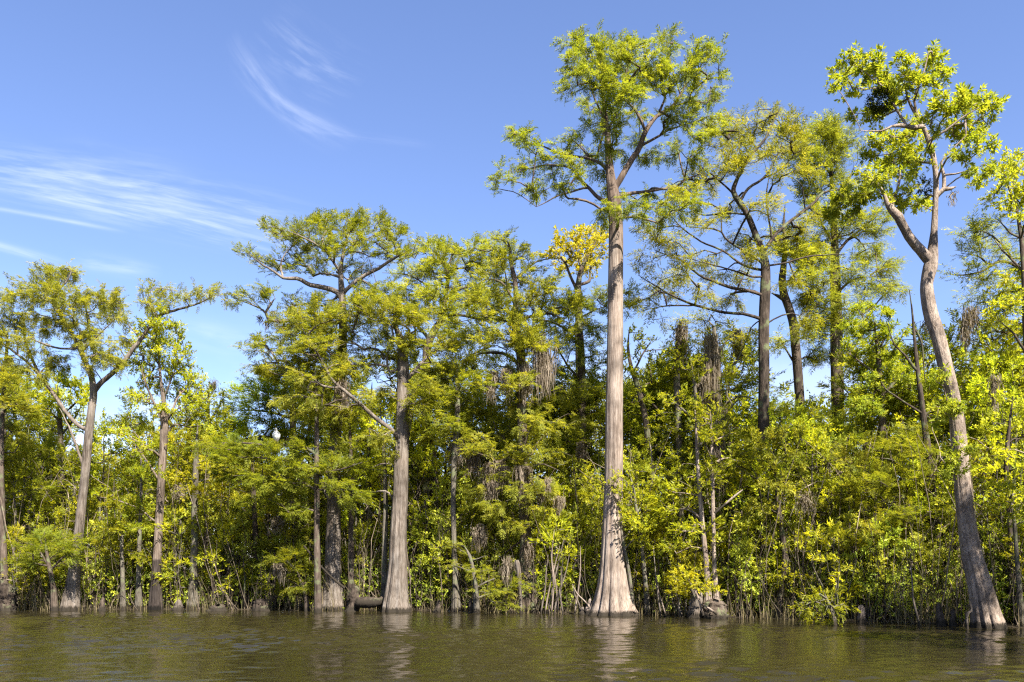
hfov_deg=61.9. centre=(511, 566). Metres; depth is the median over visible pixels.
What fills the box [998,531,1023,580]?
bank shrub
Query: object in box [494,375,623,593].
young cypress
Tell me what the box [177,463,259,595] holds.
understory tree
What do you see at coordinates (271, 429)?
young cypress
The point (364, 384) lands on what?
young cypress
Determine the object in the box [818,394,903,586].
understory tree
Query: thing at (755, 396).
understory tree
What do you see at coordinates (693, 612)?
tree stump
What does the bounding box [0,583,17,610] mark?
tree stump
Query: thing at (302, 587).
bank shrub
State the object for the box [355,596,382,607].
fallen log
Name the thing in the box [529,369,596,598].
understory tree
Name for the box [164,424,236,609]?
cypress tree
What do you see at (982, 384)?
understory tree
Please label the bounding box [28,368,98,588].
maple tree
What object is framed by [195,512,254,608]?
bank shrub
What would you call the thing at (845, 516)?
bank shrub
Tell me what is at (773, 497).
understory tree
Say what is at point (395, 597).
cypress tree
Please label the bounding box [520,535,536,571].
spanish moss
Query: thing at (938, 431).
understory tree
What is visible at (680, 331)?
spanish moss
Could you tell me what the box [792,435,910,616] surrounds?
young cypress
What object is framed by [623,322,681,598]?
gum tree
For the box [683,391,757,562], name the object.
understory tree
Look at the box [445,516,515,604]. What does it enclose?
bank shrub
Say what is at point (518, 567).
broken snag
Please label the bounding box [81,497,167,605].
bank shrub
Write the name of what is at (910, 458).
understory tree
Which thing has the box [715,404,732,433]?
spanish moss
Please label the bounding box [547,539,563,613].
bare shoot
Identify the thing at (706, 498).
understory tree
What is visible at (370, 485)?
spanish moss
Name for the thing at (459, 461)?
spanish moss
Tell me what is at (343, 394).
spanish moss
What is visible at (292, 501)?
spanish moss
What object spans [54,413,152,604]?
understory tree
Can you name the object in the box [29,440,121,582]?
understory tree
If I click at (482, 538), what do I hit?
spanish moss
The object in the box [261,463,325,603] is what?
young cypress
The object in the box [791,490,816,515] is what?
spanish moss
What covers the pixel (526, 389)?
spanish moss
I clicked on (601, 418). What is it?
young cypress
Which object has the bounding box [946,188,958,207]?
spanish moss
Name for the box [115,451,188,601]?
understory tree
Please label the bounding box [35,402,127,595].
understory tree
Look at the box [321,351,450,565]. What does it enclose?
young cypress
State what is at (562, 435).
understory tree
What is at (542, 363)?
spanish moss
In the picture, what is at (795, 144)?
cypress tree
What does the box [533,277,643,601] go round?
cypress tree
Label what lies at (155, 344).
gum tree
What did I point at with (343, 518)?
understory tree
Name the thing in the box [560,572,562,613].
bare shoot
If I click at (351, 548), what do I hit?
dark sapling
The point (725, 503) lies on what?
dead branch
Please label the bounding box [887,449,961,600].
understory tree
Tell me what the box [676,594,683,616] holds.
bare shoot
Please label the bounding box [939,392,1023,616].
understory tree
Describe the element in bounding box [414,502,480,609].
bank shrub
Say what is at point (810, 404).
understory tree
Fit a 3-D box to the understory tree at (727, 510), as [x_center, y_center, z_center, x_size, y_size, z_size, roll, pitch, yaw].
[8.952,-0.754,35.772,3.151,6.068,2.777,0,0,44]
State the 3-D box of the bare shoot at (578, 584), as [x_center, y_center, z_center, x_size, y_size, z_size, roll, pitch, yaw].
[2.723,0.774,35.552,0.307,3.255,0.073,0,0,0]
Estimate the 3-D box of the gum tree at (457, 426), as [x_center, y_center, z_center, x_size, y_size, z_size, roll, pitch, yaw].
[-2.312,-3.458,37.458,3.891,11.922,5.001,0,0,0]
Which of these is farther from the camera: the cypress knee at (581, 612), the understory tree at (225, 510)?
the understory tree at (225, 510)
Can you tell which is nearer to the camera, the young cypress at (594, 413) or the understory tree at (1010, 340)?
the understory tree at (1010, 340)
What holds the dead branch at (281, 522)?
attached to the cypress tree at (271, 449)
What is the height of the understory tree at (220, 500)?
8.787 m
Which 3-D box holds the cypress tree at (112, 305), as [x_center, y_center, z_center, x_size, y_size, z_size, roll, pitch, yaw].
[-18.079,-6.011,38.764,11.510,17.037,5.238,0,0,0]
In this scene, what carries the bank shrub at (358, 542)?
on the ground
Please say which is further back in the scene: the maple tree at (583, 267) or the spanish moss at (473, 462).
the maple tree at (583, 267)
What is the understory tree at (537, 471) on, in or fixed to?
on the ground
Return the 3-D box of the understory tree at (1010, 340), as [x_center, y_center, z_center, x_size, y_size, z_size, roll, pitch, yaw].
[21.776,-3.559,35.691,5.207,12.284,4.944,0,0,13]
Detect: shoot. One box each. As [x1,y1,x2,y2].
[540,559,547,613]
[544,546,559,613]
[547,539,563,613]
[549,546,558,611]
[551,529,554,613]
[553,554,569,613]
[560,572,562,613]
[572,584,589,607]
[573,584,580,611]
[574,546,580,613]
[653,546,661,615]
[657,582,665,615]
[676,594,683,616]
[910,566,919,625]
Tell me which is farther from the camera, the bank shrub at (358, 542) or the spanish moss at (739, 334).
the bank shrub at (358, 542)
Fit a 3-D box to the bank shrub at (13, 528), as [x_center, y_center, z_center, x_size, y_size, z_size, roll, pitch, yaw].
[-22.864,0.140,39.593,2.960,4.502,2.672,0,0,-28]
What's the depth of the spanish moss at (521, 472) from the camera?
36.82 m
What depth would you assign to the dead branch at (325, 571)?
37.36 m
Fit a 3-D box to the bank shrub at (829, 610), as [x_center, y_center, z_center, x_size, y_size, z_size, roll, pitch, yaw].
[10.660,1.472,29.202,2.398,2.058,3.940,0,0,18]
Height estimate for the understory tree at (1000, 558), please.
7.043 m
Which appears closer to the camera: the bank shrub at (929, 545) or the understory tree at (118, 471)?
the bank shrub at (929, 545)
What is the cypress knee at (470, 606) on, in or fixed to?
on the ground
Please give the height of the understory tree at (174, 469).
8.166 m
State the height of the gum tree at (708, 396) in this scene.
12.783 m
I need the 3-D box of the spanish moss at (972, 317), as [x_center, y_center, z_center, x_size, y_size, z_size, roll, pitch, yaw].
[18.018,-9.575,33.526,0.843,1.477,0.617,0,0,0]
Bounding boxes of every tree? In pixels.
[0,258,243,610]
[0,330,48,584]
[4,376,67,582]
[4,443,68,579]
[5,461,24,576]
[6,415,89,557]
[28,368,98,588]
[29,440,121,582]
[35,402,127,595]
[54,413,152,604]
[63,448,153,582]
[76,408,188,597]
[79,434,153,590]
[90,491,151,609]
[96,300,215,609]
[106,433,166,609]
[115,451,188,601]
[124,438,216,586]
[143,432,218,597]
[163,454,222,600]
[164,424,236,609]
[165,451,251,562]
[175,382,233,599]
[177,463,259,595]
[182,371,389,612]
[200,452,260,595]
[206,459,287,600]
[215,460,283,605]
[219,368,331,596]
[227,203,437,610]
[235,452,298,585]
[239,464,298,595]
[247,288,472,612]
[267,427,346,584]
[284,406,365,560]
[298,470,354,589]
[299,449,391,580]
[341,438,416,594]
[347,385,395,596]
[352,397,420,590]
[367,432,444,604]
[380,409,432,596]
[382,231,519,598]
[407,442,493,605]
[409,375,506,597]
[412,379,453,600]
[416,353,500,611]
[419,469,492,597]
[421,398,508,599]
[444,473,515,602]
[452,225,605,612]
[460,373,516,553]
[484,19,733,615]
[490,483,550,600]
[516,474,577,606]
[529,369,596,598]
[531,407,603,595]
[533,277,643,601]
[533,460,603,607]
[536,221,608,485]
[547,400,636,591]
[571,463,602,597]
[579,434,664,582]
[595,379,707,570]
[604,458,671,614]
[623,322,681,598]
[624,97,849,607]
[624,335,773,589]
[625,456,717,610]
[628,356,726,538]
[646,413,732,616]
[665,324,697,605]
[667,394,735,596]
[671,300,754,563]
[678,392,767,601]
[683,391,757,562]
[696,425,782,611]
[700,478,759,600]
[707,391,819,605]
[720,399,832,605]
[724,422,820,617]
[729,437,813,594]
[735,394,794,602]
[755,207,845,601]
[757,415,866,612]
[769,387,863,554]
[778,397,851,562]
[779,108,911,600]
[780,429,882,603]
[791,395,868,543]
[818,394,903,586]
[821,38,1010,628]
[822,349,953,603]
[831,300,940,609]
[857,386,975,595]
[868,459,940,600]
[887,337,1023,541]
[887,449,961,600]
[890,322,1012,604]
[894,381,1000,524]
[927,354,1023,550]
[937,203,1023,356]
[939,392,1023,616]
[941,432,1023,589]
[950,341,1023,607]
[966,334,1023,547]
[970,382,1023,622]
[975,471,1023,626]
[976,443,1023,605]
[978,145,1023,360]
[986,376,1023,508]
[1016,442,1023,537]
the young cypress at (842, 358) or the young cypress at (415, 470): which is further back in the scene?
the young cypress at (415, 470)
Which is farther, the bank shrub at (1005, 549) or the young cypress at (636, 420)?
the young cypress at (636, 420)
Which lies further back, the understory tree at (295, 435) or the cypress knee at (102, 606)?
the understory tree at (295, 435)
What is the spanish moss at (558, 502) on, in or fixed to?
hanging from the cypress tree at (514, 319)
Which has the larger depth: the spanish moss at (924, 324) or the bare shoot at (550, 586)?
the bare shoot at (550, 586)
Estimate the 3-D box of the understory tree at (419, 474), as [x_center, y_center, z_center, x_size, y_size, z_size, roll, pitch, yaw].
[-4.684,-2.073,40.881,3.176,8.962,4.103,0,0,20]
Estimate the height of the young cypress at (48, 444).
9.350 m
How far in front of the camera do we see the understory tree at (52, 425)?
46.00 m
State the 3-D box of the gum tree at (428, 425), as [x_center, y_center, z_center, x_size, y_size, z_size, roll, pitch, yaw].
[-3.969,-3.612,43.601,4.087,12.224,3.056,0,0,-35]
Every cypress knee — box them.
[98,597,105,610]
[172,599,183,610]
[433,600,440,611]
[468,598,472,612]
[579,606,584,614]
[584,598,591,613]
[935,602,947,625]
[948,608,957,625]
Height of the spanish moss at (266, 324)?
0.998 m
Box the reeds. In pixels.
[9,569,1023,624]
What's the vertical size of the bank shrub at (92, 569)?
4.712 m
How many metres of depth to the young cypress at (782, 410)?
36.45 m
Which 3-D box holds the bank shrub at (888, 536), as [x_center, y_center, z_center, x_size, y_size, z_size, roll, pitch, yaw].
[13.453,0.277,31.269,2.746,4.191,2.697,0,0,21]
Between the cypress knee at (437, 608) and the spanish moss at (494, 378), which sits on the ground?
the cypress knee at (437, 608)
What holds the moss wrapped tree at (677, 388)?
on the ground
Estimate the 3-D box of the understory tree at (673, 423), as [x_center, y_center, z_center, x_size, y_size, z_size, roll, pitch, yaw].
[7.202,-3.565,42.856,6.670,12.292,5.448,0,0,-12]
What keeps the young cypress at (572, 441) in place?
on the ground
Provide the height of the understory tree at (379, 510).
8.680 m
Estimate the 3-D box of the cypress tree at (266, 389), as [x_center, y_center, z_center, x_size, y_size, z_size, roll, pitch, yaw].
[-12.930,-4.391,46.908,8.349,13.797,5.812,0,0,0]
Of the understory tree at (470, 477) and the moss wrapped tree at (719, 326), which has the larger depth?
the understory tree at (470, 477)
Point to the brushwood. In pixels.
(813, 523)
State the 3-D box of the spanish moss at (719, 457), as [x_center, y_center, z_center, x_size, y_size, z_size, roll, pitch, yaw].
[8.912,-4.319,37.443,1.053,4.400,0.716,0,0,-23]
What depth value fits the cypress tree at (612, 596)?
34.49 m
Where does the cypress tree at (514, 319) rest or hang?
on the ground
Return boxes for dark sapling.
[322,416,381,609]
[357,393,396,608]
[831,290,964,613]
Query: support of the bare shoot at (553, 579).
on the ground
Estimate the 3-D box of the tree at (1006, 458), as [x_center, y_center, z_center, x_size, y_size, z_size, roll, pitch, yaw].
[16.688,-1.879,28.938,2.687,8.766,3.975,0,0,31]
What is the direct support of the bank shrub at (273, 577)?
on the ground
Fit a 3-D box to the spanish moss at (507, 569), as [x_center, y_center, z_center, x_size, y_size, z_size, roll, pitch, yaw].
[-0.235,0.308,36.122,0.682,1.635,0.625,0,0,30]
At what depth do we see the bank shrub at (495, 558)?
37.24 m
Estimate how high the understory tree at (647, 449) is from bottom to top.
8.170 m
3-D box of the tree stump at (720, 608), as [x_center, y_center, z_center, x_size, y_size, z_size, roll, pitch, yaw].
[7.856,1.816,33.040,1.390,1.120,1.287,0,0,42]
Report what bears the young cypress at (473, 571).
on the ground
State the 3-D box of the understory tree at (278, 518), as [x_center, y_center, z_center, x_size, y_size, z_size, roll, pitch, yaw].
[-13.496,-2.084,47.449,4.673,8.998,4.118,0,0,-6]
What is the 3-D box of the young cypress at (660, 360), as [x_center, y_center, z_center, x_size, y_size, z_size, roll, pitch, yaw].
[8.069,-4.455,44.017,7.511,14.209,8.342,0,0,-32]
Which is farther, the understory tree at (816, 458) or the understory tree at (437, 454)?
the understory tree at (437, 454)
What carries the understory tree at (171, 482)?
on the ground
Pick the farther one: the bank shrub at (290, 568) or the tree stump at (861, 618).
the bank shrub at (290, 568)
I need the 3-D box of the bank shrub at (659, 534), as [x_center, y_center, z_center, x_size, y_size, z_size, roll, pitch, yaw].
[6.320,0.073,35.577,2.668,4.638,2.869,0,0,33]
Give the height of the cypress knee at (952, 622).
0.902 m
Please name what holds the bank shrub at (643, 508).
on the ground
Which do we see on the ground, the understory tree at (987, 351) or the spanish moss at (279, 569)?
the understory tree at (987, 351)
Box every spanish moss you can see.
[170,482,194,503]
[208,378,220,394]
[256,309,278,330]
[267,516,281,534]
[272,560,287,585]
[287,496,295,520]
[333,378,351,420]
[364,471,382,499]
[446,437,467,469]
[463,442,485,484]
[470,524,492,553]
[475,469,491,505]
[482,460,533,506]
[483,364,516,404]
[499,556,514,586]
[518,361,532,405]
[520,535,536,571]
[522,328,548,360]
[528,342,560,401]
[536,477,565,516]
[573,440,587,467]
[673,317,689,368]
[693,374,713,430]
[698,330,723,447]
[701,421,725,510]
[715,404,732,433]
[729,327,745,362]
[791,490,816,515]
[915,320,927,335]
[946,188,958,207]
[958,314,975,357]
[959,305,982,339]
[983,373,1004,416]
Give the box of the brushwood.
[0,410,1023,619]
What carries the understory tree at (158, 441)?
on the ground
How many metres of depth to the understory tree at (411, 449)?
45.50 m
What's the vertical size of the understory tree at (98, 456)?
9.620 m
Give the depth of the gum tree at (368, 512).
41.85 m
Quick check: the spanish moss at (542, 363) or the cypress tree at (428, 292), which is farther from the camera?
the cypress tree at (428, 292)
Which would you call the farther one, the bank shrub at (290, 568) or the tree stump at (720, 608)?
the bank shrub at (290, 568)
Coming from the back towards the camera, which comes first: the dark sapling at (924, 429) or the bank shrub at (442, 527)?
the bank shrub at (442, 527)
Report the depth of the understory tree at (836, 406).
38.35 m
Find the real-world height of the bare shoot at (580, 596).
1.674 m
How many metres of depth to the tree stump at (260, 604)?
38.15 m
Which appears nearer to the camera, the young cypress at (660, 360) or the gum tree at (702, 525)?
the gum tree at (702, 525)
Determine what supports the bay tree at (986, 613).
on the ground
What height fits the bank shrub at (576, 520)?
5.426 m
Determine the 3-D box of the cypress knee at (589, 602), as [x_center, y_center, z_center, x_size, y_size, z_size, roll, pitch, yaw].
[3.172,1.826,35.368,0.465,1.013,0.438,0,0,0]
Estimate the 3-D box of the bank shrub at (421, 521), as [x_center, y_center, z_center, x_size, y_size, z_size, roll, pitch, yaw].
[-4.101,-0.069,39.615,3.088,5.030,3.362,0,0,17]
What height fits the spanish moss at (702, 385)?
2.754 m
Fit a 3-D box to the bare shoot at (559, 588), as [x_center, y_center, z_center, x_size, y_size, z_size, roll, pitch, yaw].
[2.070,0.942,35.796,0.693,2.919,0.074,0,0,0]
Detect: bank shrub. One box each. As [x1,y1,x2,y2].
[0,521,46,606]
[0,525,92,610]
[7,513,64,608]
[60,518,128,607]
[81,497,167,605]
[142,505,210,607]
[164,496,237,607]
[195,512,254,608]
[207,499,285,608]
[249,529,292,609]
[252,535,322,611]
[278,541,324,609]
[341,519,388,596]
[407,510,451,606]
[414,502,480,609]
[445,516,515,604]
[468,541,516,611]
[522,512,594,610]
[540,500,624,609]
[558,506,602,605]
[607,475,670,603]
[623,511,673,609]
[631,520,687,613]
[657,539,703,615]
[663,554,727,613]
[701,511,777,616]
[720,507,798,616]
[760,512,826,617]
[787,581,861,625]
[793,518,869,620]
[819,509,894,619]
[842,518,917,620]
[872,532,939,617]
[909,539,967,615]
[981,516,1023,621]
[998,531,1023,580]
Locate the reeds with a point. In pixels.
(39, 599)
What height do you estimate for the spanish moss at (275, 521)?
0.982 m
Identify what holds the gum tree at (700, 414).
on the ground
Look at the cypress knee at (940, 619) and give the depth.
28.75 m
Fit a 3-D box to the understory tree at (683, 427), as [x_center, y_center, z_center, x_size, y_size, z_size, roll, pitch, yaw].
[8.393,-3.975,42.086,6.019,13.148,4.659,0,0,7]
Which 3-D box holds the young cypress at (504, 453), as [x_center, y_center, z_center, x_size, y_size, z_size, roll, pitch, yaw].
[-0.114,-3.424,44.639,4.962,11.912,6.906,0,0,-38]
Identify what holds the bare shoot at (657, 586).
on the ground
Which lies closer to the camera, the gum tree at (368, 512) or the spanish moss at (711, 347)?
the spanish moss at (711, 347)
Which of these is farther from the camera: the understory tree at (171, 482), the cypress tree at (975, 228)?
the understory tree at (171, 482)
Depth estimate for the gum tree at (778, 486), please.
32.16 m
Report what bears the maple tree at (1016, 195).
on the ground
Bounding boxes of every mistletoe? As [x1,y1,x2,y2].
[863,85,897,114]
[915,176,932,197]
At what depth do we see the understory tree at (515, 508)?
38.74 m
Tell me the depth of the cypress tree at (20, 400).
38.69 m
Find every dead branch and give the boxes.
[271,511,299,528]
[303,545,344,588]
[688,580,717,615]
[714,489,742,513]
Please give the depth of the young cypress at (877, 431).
38.65 m
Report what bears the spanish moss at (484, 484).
hanging from the cypress tree at (514, 319)
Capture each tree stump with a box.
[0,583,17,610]
[206,604,226,610]
[250,598,269,610]
[345,585,359,611]
[686,590,702,617]
[702,599,729,618]
[856,605,866,622]
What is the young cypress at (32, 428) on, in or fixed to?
on the ground
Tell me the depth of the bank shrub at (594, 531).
37.10 m
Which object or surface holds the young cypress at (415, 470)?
on the ground
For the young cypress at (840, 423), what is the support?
on the ground
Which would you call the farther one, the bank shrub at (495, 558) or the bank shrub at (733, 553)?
the bank shrub at (495, 558)
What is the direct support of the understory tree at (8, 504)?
on the ground
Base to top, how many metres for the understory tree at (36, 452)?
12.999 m
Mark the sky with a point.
(143, 139)
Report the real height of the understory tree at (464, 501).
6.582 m
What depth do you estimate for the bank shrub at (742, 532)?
33.59 m
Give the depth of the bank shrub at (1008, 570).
29.34 m
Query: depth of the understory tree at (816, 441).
33.38 m
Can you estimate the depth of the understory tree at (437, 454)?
44.66 m
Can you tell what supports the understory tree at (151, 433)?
on the ground
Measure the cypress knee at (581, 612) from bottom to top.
0.674 m
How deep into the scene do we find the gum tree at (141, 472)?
39.19 m
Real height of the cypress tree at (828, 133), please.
22.999 m
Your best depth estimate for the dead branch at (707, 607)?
32.27 m
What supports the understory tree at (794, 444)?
on the ground
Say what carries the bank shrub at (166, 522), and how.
on the ground
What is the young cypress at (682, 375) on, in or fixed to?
on the ground
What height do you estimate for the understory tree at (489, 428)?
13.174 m
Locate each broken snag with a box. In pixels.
[515,560,522,613]
[965,600,972,628]
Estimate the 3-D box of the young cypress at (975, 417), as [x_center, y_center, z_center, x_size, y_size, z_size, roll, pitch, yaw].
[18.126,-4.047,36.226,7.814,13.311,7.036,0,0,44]
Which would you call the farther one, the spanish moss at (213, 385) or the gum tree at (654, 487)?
the spanish moss at (213, 385)
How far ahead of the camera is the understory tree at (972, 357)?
34.75 m
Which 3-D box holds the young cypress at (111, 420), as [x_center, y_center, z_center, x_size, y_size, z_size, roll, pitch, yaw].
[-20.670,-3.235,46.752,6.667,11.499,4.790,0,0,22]
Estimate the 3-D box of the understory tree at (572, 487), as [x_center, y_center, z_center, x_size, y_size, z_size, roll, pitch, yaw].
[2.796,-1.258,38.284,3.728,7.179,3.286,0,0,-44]
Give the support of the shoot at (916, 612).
in the water
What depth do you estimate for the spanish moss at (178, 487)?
38.46 m
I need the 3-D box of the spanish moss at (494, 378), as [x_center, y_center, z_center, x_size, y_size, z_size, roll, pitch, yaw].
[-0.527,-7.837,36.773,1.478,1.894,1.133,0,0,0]
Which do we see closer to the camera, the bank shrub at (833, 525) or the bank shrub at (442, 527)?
the bank shrub at (833, 525)
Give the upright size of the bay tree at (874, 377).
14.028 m
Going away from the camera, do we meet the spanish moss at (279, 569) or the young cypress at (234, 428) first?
the spanish moss at (279, 569)
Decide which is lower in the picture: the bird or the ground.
the ground
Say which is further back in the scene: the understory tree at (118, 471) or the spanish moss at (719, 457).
the understory tree at (118, 471)
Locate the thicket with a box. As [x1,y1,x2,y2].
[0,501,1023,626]
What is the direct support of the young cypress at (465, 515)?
on the ground
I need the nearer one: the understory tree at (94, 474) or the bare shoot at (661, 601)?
the bare shoot at (661, 601)
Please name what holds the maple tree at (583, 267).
on the ground
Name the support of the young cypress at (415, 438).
on the ground
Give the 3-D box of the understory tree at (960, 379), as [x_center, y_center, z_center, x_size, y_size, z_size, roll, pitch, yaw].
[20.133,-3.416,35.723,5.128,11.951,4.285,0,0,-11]
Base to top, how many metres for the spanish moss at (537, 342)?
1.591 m
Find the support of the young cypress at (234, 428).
on the ground
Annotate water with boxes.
[0,609,1023,681]
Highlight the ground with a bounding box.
[20,570,1023,627]
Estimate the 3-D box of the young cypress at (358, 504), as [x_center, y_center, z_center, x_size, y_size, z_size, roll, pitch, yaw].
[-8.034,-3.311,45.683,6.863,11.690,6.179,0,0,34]
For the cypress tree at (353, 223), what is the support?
on the ground
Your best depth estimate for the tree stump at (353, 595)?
37.73 m
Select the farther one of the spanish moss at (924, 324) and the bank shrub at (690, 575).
the bank shrub at (690, 575)
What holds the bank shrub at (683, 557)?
on the ground
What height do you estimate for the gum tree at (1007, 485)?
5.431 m
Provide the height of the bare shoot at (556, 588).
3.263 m
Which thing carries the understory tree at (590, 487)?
on the ground
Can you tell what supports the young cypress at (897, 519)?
on the ground
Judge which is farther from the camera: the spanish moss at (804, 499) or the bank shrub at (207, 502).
the bank shrub at (207, 502)
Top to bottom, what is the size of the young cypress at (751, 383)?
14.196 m
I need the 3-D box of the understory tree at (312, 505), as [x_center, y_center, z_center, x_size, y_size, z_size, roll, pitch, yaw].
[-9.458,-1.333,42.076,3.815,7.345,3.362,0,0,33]
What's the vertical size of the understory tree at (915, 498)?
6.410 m
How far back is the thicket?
36.24 m
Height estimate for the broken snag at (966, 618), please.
1.319 m
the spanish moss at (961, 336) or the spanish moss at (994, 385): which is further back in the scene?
the spanish moss at (961, 336)
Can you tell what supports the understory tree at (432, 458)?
on the ground
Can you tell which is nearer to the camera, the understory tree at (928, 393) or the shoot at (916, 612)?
the shoot at (916, 612)
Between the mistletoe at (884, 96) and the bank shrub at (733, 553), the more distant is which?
the bank shrub at (733, 553)
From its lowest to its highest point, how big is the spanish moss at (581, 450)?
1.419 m
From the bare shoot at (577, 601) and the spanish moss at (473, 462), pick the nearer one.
the bare shoot at (577, 601)
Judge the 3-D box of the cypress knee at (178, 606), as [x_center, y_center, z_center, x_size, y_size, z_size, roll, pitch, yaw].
[-15.184,1.913,38.827,0.597,0.827,0.638,0,0,0]
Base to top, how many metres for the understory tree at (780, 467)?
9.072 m
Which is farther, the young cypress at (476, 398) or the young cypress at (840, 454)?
the young cypress at (476, 398)
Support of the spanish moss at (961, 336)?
hanging from the cypress tree at (975, 228)
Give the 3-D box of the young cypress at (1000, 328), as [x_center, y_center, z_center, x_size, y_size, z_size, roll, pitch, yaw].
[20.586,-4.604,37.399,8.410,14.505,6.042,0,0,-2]
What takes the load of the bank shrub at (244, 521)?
on the ground
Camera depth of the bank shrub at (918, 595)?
30.87 m
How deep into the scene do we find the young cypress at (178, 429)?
47.90 m
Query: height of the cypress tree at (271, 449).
10.917 m
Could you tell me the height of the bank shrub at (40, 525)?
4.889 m
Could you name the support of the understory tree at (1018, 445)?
on the ground
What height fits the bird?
0.694 m
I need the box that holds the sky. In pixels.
[0,0,1023,565]
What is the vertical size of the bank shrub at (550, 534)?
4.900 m
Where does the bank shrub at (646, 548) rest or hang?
on the ground
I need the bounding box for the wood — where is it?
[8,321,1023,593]
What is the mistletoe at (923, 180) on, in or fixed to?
attached to the bay tree at (986, 613)
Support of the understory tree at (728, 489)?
on the ground
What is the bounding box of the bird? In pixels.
[272,428,280,441]
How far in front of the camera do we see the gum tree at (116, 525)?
38.70 m
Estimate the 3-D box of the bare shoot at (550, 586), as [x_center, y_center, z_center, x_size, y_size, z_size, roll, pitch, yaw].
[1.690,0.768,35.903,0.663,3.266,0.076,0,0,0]
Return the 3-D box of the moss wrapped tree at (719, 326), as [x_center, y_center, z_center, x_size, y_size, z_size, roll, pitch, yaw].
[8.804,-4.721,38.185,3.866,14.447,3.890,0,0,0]
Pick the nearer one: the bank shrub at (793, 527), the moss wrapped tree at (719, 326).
the bank shrub at (793, 527)
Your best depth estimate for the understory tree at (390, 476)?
46.64 m
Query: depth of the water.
20.69 m
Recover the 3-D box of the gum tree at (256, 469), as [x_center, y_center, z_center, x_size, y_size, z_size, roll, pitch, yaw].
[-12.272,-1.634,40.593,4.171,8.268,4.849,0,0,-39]
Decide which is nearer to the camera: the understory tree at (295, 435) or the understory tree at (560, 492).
the understory tree at (560, 492)
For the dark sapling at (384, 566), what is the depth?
38.34 m
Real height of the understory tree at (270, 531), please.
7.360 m
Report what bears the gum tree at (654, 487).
on the ground
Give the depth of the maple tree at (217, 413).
42.55 m
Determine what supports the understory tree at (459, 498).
on the ground
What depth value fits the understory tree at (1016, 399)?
35.48 m
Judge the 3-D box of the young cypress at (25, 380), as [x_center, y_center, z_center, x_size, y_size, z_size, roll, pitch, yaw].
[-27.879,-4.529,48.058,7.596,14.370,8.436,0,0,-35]
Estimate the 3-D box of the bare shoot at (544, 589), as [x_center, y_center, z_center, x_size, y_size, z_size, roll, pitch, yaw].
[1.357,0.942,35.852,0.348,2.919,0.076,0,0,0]
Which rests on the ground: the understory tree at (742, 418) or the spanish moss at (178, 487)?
the understory tree at (742, 418)
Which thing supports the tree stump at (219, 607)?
on the ground
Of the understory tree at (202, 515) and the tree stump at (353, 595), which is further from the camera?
the understory tree at (202, 515)
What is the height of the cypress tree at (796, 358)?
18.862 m
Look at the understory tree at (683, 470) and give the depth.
35.95 m
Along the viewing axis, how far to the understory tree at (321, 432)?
46.85 m
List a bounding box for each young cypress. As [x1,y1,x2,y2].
[0,363,89,523]
[0,382,80,578]
[4,426,93,594]
[85,403,189,573]
[112,397,235,596]
[175,402,278,561]
[256,372,357,597]
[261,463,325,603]
[266,362,414,590]
[307,402,393,591]
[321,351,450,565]
[372,356,466,559]
[388,404,485,553]
[427,356,544,568]
[438,536,535,613]
[456,460,534,585]
[458,355,604,560]
[459,394,549,548]
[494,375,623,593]
[535,360,646,562]
[578,374,692,567]
[588,359,739,563]
[604,327,755,556]
[626,339,736,593]
[662,317,819,602]
[716,389,843,581]
[777,400,891,586]
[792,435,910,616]
[801,327,967,604]
[828,378,942,551]
[835,458,925,614]
[856,322,1023,596]
[898,293,1023,576]
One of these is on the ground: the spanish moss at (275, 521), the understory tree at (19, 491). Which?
the understory tree at (19, 491)
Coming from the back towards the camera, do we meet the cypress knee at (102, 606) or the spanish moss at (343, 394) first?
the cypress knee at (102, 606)
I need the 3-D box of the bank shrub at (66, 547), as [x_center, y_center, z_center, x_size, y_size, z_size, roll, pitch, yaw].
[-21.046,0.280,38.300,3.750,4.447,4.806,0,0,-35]

